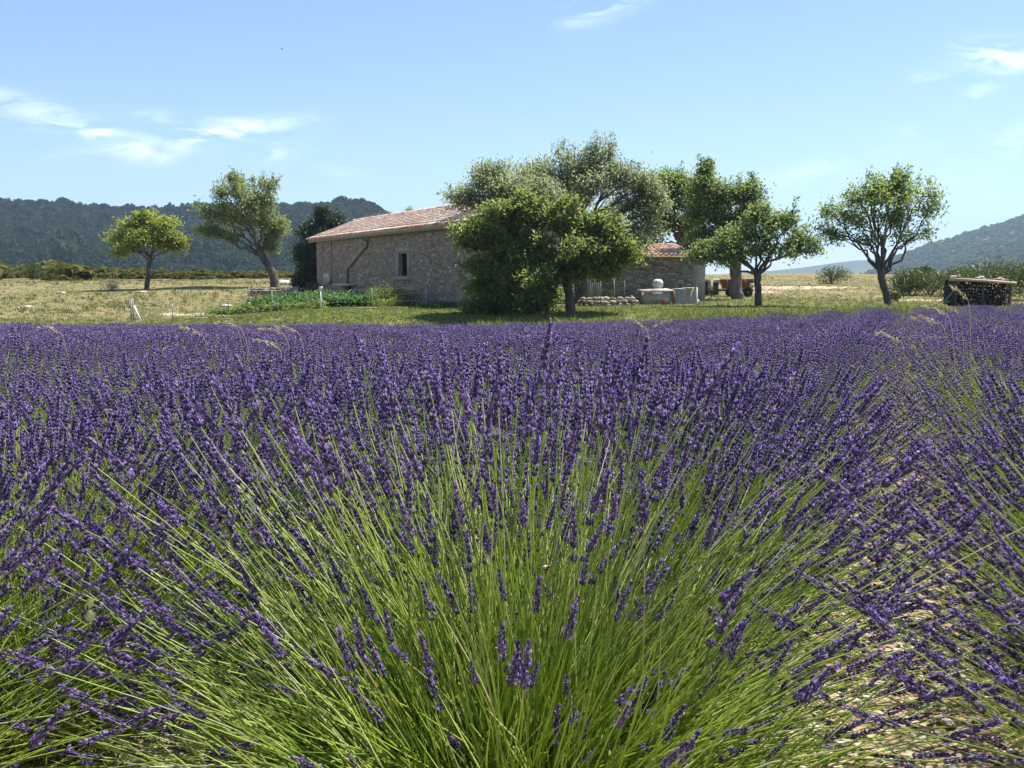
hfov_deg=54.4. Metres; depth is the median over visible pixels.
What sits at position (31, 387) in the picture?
lavender bush
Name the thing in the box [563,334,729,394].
lavender bush
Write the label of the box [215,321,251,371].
wild grass
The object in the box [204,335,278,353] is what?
lavender bush
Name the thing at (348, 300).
vegetable plant
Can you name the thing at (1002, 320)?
lavender bush
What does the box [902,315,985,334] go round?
lavender bush
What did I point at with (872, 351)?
lavender bush
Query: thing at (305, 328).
lavender bush
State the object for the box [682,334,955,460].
lavender bush
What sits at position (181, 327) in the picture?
wild grass
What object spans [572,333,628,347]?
lavender bush
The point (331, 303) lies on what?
vegetable plant
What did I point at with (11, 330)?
lavender bush
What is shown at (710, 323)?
lavender bush
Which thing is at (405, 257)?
window
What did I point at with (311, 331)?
lavender bush
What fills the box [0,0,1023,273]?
sky
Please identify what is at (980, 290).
woodpile
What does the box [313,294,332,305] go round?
vegetable plant
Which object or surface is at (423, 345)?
lavender bush
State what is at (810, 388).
lavender bush
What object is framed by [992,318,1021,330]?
lavender bush
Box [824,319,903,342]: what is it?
lavender bush
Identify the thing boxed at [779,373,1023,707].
lavender bush
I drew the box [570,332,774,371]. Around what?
lavender bush
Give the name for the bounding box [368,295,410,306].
bush
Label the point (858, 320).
lavender bush
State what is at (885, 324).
lavender bush
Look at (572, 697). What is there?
lavender bush
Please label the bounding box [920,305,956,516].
wild grass
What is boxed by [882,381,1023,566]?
lavender bush
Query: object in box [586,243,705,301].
stone annex
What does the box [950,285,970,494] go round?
wild grass
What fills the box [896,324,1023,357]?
lavender bush
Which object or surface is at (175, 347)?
lavender bush
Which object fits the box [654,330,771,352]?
lavender bush
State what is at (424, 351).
lavender bush
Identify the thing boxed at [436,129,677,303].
almond tree
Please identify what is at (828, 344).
lavender bush
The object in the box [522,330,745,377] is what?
lavender bush
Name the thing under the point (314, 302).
leek plant
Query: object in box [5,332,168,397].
lavender bush
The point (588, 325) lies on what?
lavender bush
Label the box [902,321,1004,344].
lavender bush
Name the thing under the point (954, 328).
lavender bush
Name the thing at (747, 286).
tipping trailer
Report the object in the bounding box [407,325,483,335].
lavender bush
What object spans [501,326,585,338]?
lavender bush
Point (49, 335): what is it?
lavender bush
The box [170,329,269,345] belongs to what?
lavender bush
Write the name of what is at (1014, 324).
lavender bush
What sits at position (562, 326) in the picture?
lavender bush
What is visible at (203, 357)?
lavender bush
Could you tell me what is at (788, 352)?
lavender bush
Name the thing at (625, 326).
lavender bush
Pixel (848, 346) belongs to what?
lavender bush
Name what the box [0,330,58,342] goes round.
lavender bush
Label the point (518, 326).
lavender bush
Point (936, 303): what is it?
wild grass
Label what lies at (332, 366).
lavender bush
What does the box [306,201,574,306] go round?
farmhouse
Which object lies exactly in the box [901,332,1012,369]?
lavender bush
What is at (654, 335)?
lavender bush
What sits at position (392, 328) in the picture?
lavender bush
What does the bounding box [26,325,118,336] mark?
lavender bush
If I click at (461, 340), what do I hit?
lavender bush
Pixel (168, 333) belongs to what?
lavender bush
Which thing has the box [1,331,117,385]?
lavender bush
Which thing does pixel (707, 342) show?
lavender bush
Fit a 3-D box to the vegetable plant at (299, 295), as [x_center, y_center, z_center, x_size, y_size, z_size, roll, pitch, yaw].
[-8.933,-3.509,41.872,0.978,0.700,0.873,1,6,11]
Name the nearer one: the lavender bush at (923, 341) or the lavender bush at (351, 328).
the lavender bush at (923, 341)
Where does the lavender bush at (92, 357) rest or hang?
on the ground at (784, 277)
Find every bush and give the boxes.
[0,317,1023,767]
[0,325,30,335]
[0,325,139,393]
[0,325,175,453]
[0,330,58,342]
[0,334,86,341]
[0,339,218,442]
[0,349,286,519]
[0,352,220,578]
[0,352,536,693]
[0,367,46,445]
[0,381,121,567]
[0,388,413,767]
[0,402,365,767]
[1,326,40,333]
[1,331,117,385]
[1,345,41,387]
[2,323,58,334]
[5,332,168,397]
[7,327,92,341]
[12,339,355,499]
[20,338,572,598]
[21,327,79,337]
[22,326,166,347]
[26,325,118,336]
[30,333,169,377]
[32,346,266,427]
[33,339,213,390]
[44,329,204,361]
[46,328,110,335]
[55,324,136,335]
[89,342,256,383]
[98,329,192,340]
[116,333,345,406]
[118,323,195,336]
[124,331,233,360]
[131,330,225,346]
[134,326,189,331]
[136,329,216,339]
[140,335,452,458]
[143,326,231,338]
[154,326,207,332]
[158,328,278,354]
[161,340,283,368]
[167,379,1023,767]
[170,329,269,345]
[187,324,235,330]
[189,337,376,387]
[192,328,246,335]
[199,331,339,359]
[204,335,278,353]
[208,340,644,542]
[209,328,262,334]
[213,330,479,418]
[229,328,375,354]
[233,324,301,334]
[237,327,327,338]
[258,324,341,338]
[267,332,649,507]
[275,330,418,381]
[283,324,343,335]
[311,325,444,348]
[315,339,435,365]
[319,341,489,411]
[324,324,378,333]
[329,330,418,341]
[337,326,407,335]
[346,342,1023,713]
[347,328,460,346]
[355,336,465,365]
[357,325,419,330]
[365,279,401,304]
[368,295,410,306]
[373,332,523,385]
[376,328,561,400]
[387,286,422,305]
[405,327,467,340]
[405,329,489,340]
[405,329,743,470]
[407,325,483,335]
[407,337,467,361]
[408,343,653,478]
[415,300,462,308]
[419,333,512,357]
[422,325,505,340]
[428,328,524,345]
[437,347,981,579]
[445,330,604,370]
[454,328,612,362]
[457,324,504,331]
[457,324,533,335]
[478,328,619,362]
[485,327,592,339]
[488,323,552,331]
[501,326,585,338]
[503,325,574,334]
[513,356,958,530]
[514,324,589,332]
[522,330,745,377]
[524,337,708,400]
[525,326,606,337]
[552,324,650,334]
[557,322,617,328]
[560,322,615,331]
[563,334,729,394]
[565,325,672,346]
[566,335,639,348]
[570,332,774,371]
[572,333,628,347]
[575,326,630,336]
[578,333,962,498]
[584,324,655,334]
[587,329,683,343]
[593,330,699,343]
[601,289,613,297]
[606,321,676,333]
[620,331,760,365]
[623,329,695,340]
[624,339,750,364]
[630,326,703,342]
[637,320,699,331]
[649,338,945,468]
[650,321,729,337]
[654,328,704,340]
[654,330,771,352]
[655,327,720,337]
[658,334,745,351]
[680,329,780,344]
[682,333,769,348]
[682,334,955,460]
[683,320,754,328]
[685,335,927,436]
[689,325,804,341]
[699,328,940,441]
[703,321,798,338]
[708,319,754,327]
[723,320,812,335]
[723,333,942,404]
[728,332,785,382]
[737,327,934,406]
[742,331,907,375]
[746,319,823,331]
[747,400,1023,767]
[749,320,819,334]
[752,320,824,331]
[760,319,829,328]
[769,336,909,377]
[776,327,900,360]
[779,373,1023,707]
[783,326,913,359]
[784,324,901,350]
[790,337,911,371]
[799,320,911,344]
[805,319,907,342]
[805,323,908,346]
[814,318,910,340]
[818,373,1023,640]
[819,316,907,337]
[820,319,906,335]
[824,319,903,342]
[826,313,906,329]
[837,331,907,353]
[855,325,1023,422]
[859,333,1023,478]
[877,351,1023,540]
[878,346,1023,493]
[880,350,1023,460]
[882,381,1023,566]
[886,266,930,295]
[886,327,1023,429]
[890,289,903,300]
[890,329,1023,378]
[891,322,1023,356]
[892,333,1023,410]
[894,335,1022,389]
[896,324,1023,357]
[899,319,995,338]
[900,323,1016,350]
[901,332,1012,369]
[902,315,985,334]
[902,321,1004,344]
[903,269,960,294]
[903,314,978,325]
[903,316,1017,339]
[905,316,1000,343]
[906,332,990,354]
[907,314,970,324]
[907,337,1012,373]
[921,264,975,295]
[947,261,1010,284]
[960,255,1023,299]
[972,315,1023,328]
[975,312,1022,325]
[986,315,1018,324]
[989,319,1023,331]
[990,256,1023,297]
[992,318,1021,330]
[997,320,1023,333]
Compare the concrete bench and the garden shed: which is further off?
the garden shed
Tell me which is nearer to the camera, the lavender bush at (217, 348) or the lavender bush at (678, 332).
the lavender bush at (217, 348)
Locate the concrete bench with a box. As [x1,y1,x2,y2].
[637,287,697,303]
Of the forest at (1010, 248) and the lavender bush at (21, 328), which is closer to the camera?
the lavender bush at (21, 328)
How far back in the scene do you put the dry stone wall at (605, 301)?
40.75 m
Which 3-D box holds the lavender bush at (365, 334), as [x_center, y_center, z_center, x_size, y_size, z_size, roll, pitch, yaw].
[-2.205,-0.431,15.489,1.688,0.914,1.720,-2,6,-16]
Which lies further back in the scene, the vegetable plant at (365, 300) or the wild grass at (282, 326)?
the vegetable plant at (365, 300)
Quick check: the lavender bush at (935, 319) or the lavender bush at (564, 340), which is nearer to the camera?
the lavender bush at (564, 340)
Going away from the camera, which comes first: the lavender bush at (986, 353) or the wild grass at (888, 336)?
the wild grass at (888, 336)
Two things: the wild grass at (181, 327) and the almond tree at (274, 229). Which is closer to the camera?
the wild grass at (181, 327)
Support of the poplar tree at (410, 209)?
on the ground at (784, 277)
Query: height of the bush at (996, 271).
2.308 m
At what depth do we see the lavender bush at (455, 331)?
15.39 m
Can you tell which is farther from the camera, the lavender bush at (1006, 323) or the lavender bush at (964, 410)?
the lavender bush at (1006, 323)
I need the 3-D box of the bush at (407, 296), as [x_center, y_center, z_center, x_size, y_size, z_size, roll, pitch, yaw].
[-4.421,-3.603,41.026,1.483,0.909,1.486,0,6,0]
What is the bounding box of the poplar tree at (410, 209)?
[365,205,412,216]
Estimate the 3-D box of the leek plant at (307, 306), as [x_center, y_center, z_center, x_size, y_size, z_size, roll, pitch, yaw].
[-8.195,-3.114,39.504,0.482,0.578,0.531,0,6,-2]
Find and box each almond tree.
[99,207,192,288]
[186,165,292,287]
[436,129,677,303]
[642,160,734,248]
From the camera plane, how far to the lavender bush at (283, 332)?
15.68 m
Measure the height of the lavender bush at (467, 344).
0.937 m
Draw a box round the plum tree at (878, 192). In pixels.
[806,162,950,306]
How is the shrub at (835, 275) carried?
on the ground at (784, 277)
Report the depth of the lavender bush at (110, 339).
10.17 m
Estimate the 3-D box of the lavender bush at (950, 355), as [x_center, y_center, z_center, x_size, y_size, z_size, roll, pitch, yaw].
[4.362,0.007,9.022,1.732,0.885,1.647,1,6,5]
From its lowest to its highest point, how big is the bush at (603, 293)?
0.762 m
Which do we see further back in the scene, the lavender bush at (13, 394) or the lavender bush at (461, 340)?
the lavender bush at (461, 340)
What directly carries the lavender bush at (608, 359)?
on the ground at (784, 277)
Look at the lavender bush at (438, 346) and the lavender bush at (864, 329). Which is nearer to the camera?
the lavender bush at (438, 346)
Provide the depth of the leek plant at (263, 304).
39.47 m
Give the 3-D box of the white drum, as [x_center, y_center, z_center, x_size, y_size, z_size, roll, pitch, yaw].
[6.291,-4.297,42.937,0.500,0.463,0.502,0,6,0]
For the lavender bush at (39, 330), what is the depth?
18.47 m
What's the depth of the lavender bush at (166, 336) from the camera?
13.62 m
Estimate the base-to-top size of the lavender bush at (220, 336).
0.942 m
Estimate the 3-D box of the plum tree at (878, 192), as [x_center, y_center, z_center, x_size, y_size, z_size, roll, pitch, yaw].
[14.387,-5.709,38.797,5.586,5.881,3.058,0,6,0]
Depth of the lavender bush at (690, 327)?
17.75 m
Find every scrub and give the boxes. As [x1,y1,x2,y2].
[0,259,297,280]
[911,265,1023,277]
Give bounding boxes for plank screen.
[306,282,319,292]
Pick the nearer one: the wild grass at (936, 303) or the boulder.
the wild grass at (936, 303)
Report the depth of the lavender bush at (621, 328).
18.17 m
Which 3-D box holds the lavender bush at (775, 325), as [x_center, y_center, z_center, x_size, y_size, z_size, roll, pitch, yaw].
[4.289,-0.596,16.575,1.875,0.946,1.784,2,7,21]
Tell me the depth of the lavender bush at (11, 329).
19.19 m
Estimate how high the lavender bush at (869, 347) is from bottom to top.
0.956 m
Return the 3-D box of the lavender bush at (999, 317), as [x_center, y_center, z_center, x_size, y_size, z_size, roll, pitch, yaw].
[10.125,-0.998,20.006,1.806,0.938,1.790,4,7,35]
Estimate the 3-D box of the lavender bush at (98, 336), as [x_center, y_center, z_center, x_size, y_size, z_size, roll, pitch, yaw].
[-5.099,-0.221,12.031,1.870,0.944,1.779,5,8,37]
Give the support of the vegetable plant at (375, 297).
on the ground at (784, 277)
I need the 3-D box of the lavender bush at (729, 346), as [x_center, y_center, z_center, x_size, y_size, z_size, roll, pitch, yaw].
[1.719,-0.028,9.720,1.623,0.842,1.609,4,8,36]
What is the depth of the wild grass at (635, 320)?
5.00 m
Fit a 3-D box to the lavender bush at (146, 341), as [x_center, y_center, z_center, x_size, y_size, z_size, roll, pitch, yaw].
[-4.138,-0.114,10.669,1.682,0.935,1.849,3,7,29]
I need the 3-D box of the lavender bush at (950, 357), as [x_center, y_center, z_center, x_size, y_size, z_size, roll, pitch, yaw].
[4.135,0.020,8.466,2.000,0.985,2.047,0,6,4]
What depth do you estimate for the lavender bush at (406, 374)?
4.42 m
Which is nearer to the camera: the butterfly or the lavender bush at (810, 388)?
the butterfly
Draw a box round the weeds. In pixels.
[467,302,912,326]
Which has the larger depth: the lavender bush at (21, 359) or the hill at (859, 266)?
the hill at (859, 266)
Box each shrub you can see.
[22,257,43,279]
[101,280,118,291]
[815,264,854,283]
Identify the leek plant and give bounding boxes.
[209,307,216,314]
[223,305,230,314]
[236,305,244,313]
[246,303,254,312]
[260,302,270,311]
[274,301,282,310]
[280,300,287,310]
[299,301,309,308]
[311,299,319,308]
[317,299,329,307]
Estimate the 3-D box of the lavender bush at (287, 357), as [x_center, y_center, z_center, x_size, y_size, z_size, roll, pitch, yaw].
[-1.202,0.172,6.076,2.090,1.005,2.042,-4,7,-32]
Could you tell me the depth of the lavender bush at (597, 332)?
16.77 m
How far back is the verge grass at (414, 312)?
35.85 m
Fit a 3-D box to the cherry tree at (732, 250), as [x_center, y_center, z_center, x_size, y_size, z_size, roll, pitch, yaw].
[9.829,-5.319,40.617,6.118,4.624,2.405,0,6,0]
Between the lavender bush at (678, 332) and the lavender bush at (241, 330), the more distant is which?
the lavender bush at (241, 330)
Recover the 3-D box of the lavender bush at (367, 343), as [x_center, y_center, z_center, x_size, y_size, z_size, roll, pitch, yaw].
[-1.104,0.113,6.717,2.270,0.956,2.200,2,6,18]
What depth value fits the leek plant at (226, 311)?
39.50 m
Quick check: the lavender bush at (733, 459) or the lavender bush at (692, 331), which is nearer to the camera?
the lavender bush at (733, 459)
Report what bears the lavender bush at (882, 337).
on the ground at (784, 277)
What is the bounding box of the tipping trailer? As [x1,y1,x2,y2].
[712,273,766,296]
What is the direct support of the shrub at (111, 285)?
on the ground at (784, 277)
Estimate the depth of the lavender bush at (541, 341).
9.44 m
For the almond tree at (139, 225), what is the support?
on the ground at (784, 277)
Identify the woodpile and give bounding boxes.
[938,275,1016,306]
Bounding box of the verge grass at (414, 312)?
[0,305,1022,327]
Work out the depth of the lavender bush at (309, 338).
11.35 m
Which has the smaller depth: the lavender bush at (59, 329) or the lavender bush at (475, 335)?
the lavender bush at (475, 335)
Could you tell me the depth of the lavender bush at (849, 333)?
13.41 m
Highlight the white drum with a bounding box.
[652,279,663,289]
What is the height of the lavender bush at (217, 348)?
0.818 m
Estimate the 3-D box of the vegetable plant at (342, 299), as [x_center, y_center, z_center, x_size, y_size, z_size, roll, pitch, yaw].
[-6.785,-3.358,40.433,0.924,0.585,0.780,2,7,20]
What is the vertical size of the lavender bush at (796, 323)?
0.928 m
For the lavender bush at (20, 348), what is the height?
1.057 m
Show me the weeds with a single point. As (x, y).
(750, 313)
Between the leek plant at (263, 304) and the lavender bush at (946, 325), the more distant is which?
the leek plant at (263, 304)
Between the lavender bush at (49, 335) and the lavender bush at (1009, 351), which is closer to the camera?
the lavender bush at (1009, 351)
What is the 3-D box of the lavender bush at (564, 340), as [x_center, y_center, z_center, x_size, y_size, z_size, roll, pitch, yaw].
[0.346,0.143,6.457,2.157,0.959,2.134,-5,8,-36]
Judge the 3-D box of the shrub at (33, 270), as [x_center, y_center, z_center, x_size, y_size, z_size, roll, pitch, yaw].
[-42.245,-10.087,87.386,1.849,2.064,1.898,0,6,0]
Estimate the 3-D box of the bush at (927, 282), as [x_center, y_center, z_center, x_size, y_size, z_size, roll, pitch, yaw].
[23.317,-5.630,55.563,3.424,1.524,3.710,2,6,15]
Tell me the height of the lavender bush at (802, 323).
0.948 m
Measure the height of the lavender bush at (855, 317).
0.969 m
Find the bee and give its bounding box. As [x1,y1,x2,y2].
[542,564,552,570]
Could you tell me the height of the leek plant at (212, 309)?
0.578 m
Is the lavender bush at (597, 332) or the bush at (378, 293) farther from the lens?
the bush at (378, 293)
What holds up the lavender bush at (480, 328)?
on the ground at (784, 277)
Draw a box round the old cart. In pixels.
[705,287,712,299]
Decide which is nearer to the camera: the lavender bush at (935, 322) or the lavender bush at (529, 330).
the lavender bush at (529, 330)
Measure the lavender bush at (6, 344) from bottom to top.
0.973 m
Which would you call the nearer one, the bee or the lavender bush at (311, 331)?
the bee
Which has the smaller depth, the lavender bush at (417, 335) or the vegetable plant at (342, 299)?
the lavender bush at (417, 335)
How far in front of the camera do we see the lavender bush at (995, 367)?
6.42 m
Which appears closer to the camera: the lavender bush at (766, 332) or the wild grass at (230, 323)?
the wild grass at (230, 323)
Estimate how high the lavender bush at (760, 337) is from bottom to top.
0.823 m
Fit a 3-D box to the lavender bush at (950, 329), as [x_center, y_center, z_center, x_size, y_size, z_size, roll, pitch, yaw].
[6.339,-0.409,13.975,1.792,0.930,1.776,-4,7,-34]
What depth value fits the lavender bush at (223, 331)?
18.75 m
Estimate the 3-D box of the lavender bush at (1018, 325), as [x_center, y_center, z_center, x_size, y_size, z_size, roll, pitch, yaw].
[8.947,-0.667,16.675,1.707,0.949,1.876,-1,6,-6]
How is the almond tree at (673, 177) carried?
on the ground at (784, 277)
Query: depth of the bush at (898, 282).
55.14 m
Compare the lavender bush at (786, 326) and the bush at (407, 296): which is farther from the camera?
the bush at (407, 296)
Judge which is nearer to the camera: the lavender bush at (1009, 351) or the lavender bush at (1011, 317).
the lavender bush at (1009, 351)
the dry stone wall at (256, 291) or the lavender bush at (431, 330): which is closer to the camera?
the lavender bush at (431, 330)
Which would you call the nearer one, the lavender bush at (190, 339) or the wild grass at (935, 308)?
the wild grass at (935, 308)
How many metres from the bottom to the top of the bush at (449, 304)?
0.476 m
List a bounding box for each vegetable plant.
[240,297,258,308]
[254,297,270,311]
[279,297,293,307]
[290,292,306,302]
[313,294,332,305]
[322,294,341,307]
[326,293,343,306]
[333,294,354,306]
[340,293,355,306]
[348,293,368,306]
[356,294,373,305]
[363,293,380,306]
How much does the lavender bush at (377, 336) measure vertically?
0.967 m
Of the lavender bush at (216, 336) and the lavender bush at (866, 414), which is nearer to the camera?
the lavender bush at (866, 414)
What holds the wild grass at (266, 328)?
on the ground at (784, 277)
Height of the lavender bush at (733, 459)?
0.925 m
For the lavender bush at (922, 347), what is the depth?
12.80 m
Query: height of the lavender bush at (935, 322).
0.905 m
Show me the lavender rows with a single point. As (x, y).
(979, 311)
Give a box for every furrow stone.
[898,633,918,641]
[937,715,955,728]
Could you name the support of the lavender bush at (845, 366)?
on the ground at (784, 277)
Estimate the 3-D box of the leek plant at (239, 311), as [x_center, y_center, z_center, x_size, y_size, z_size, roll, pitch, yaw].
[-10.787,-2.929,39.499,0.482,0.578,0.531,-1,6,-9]
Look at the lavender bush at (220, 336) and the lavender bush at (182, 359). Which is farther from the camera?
the lavender bush at (220, 336)
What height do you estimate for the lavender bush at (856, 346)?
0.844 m
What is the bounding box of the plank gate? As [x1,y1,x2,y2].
[587,278,599,300]
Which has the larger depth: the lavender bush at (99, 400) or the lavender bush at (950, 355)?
the lavender bush at (950, 355)
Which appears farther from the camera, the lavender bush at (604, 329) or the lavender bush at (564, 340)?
the lavender bush at (604, 329)
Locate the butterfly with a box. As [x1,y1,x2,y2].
[84,597,94,620]
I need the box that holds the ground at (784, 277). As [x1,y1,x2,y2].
[0,273,1023,767]
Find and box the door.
[713,283,718,294]
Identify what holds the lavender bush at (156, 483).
on the ground at (784, 277)
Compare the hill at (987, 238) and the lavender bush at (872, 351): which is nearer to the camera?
the lavender bush at (872, 351)
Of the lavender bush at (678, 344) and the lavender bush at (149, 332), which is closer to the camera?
the lavender bush at (678, 344)
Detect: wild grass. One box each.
[36,325,68,361]
[179,325,217,430]
[205,313,250,407]
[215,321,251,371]
[252,338,281,354]
[257,327,295,381]
[273,325,304,355]
[624,317,652,384]
[640,319,672,356]
[874,331,908,477]
[910,315,953,536]
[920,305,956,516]
[932,301,965,507]
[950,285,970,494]
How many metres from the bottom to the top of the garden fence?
1.853 m
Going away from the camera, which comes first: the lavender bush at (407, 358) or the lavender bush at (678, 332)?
the lavender bush at (407, 358)
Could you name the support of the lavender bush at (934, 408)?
on the ground at (784, 277)
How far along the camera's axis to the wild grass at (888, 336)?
4.41 m
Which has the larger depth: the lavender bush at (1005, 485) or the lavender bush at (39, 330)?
the lavender bush at (39, 330)
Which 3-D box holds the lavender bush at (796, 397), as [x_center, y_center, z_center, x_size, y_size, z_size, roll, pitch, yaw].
[0.734,0.331,4.031,2.077,0.966,2.088,4,7,30]
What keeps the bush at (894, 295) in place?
on the ground at (784, 277)
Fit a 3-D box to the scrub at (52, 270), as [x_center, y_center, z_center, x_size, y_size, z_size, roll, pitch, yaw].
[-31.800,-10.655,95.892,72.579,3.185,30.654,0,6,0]
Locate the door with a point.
(715, 285)
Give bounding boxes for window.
[394,247,410,279]
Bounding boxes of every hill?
[742,260,874,273]
[898,220,1023,270]
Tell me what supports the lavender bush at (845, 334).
on the ground at (784, 277)
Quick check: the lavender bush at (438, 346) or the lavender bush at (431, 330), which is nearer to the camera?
the lavender bush at (438, 346)
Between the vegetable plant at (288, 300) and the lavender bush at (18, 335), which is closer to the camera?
the lavender bush at (18, 335)
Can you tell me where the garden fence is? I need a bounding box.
[130,279,624,320]
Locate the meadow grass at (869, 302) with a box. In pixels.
[0,275,1023,326]
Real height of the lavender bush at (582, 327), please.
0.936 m
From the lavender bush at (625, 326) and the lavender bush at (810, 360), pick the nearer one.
the lavender bush at (810, 360)
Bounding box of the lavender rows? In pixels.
[0,302,1023,330]
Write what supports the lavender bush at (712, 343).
on the ground at (784, 277)
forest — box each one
[0,195,390,271]
[859,214,1023,274]
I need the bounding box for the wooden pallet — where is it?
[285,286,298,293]
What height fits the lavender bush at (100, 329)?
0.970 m
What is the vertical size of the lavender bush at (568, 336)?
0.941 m
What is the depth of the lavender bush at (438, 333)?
14.71 m
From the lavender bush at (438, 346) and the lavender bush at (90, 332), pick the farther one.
the lavender bush at (90, 332)
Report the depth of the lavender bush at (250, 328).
19.98 m
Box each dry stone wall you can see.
[247,287,305,295]
[550,299,565,306]
[577,296,638,305]
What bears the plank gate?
on the ground at (784, 277)
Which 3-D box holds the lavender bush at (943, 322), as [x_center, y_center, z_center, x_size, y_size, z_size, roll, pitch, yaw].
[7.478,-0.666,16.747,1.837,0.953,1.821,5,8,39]
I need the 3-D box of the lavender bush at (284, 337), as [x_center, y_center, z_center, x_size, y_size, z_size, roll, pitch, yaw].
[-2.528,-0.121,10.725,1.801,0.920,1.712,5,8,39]
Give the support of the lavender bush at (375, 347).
on the ground at (784, 277)
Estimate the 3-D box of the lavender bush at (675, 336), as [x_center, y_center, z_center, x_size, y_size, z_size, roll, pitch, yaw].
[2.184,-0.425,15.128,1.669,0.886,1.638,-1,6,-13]
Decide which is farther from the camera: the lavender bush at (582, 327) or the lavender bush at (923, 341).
the lavender bush at (582, 327)
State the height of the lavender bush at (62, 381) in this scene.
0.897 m
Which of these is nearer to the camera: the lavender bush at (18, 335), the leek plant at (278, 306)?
the lavender bush at (18, 335)
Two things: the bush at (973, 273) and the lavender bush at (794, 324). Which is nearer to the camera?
the lavender bush at (794, 324)
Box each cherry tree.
[444,186,649,315]
[678,195,827,305]
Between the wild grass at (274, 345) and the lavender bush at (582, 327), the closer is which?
the wild grass at (274, 345)
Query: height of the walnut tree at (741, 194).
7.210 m
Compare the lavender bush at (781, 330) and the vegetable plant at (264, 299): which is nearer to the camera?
the lavender bush at (781, 330)
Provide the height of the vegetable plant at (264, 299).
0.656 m
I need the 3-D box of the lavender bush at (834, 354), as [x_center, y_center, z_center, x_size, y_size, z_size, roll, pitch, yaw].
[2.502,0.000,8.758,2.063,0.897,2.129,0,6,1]
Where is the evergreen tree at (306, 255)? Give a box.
[285,202,349,291]
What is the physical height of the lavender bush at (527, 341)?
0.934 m
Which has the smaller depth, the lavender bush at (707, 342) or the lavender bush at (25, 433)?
the lavender bush at (25, 433)
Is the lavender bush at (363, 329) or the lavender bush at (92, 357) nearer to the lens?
the lavender bush at (92, 357)
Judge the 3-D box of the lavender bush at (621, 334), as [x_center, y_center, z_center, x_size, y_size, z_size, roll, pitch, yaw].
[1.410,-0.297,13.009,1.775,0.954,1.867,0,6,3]
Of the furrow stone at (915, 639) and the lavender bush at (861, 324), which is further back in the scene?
the lavender bush at (861, 324)
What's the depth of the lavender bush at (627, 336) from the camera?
13.73 m
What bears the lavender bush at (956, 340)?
on the ground at (784, 277)
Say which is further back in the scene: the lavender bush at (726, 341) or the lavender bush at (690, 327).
the lavender bush at (690, 327)
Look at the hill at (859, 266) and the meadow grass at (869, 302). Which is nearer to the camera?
the meadow grass at (869, 302)
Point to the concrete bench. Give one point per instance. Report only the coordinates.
(652, 296)
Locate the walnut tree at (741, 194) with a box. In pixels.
[676,153,776,299]
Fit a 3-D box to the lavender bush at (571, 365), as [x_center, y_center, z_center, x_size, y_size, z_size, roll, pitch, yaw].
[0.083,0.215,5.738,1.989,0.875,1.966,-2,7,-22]
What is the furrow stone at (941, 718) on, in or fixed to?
on the ground at (784, 277)
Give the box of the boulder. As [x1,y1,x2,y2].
[279,280,290,285]
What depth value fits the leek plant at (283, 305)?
39.45 m
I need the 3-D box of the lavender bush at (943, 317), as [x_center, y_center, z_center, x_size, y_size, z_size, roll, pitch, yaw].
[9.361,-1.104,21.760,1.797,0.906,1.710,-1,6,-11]
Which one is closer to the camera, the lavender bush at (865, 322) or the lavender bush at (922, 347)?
the lavender bush at (922, 347)
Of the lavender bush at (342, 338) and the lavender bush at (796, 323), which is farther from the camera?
the lavender bush at (796, 323)
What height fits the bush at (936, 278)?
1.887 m
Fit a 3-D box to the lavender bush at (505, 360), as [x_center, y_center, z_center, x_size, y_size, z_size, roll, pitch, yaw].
[-0.168,0.203,5.173,2.207,0.970,2.181,-1,6,-12]
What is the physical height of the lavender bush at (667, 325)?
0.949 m
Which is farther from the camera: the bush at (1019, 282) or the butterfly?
the bush at (1019, 282)
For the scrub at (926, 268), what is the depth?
98.29 m
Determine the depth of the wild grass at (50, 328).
5.50 m
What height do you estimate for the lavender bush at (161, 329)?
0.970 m
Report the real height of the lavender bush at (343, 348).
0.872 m
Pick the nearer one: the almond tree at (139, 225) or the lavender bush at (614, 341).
the lavender bush at (614, 341)
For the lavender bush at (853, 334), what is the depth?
12.80 m
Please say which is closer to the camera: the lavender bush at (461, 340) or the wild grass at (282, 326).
the wild grass at (282, 326)
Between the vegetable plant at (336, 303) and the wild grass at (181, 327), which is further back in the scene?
the vegetable plant at (336, 303)
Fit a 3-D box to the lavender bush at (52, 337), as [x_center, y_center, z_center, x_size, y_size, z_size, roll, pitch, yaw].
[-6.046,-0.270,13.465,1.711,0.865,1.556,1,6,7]
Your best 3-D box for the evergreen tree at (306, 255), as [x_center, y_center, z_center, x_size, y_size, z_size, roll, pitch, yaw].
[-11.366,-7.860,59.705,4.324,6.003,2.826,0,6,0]
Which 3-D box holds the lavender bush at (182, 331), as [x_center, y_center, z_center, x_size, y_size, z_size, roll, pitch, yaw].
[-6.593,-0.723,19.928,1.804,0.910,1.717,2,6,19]
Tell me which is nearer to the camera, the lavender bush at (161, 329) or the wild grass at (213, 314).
the wild grass at (213, 314)
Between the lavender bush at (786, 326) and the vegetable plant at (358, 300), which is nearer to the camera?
the lavender bush at (786, 326)
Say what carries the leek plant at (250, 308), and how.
on the ground at (784, 277)
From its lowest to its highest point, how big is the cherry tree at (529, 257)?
5.073 m

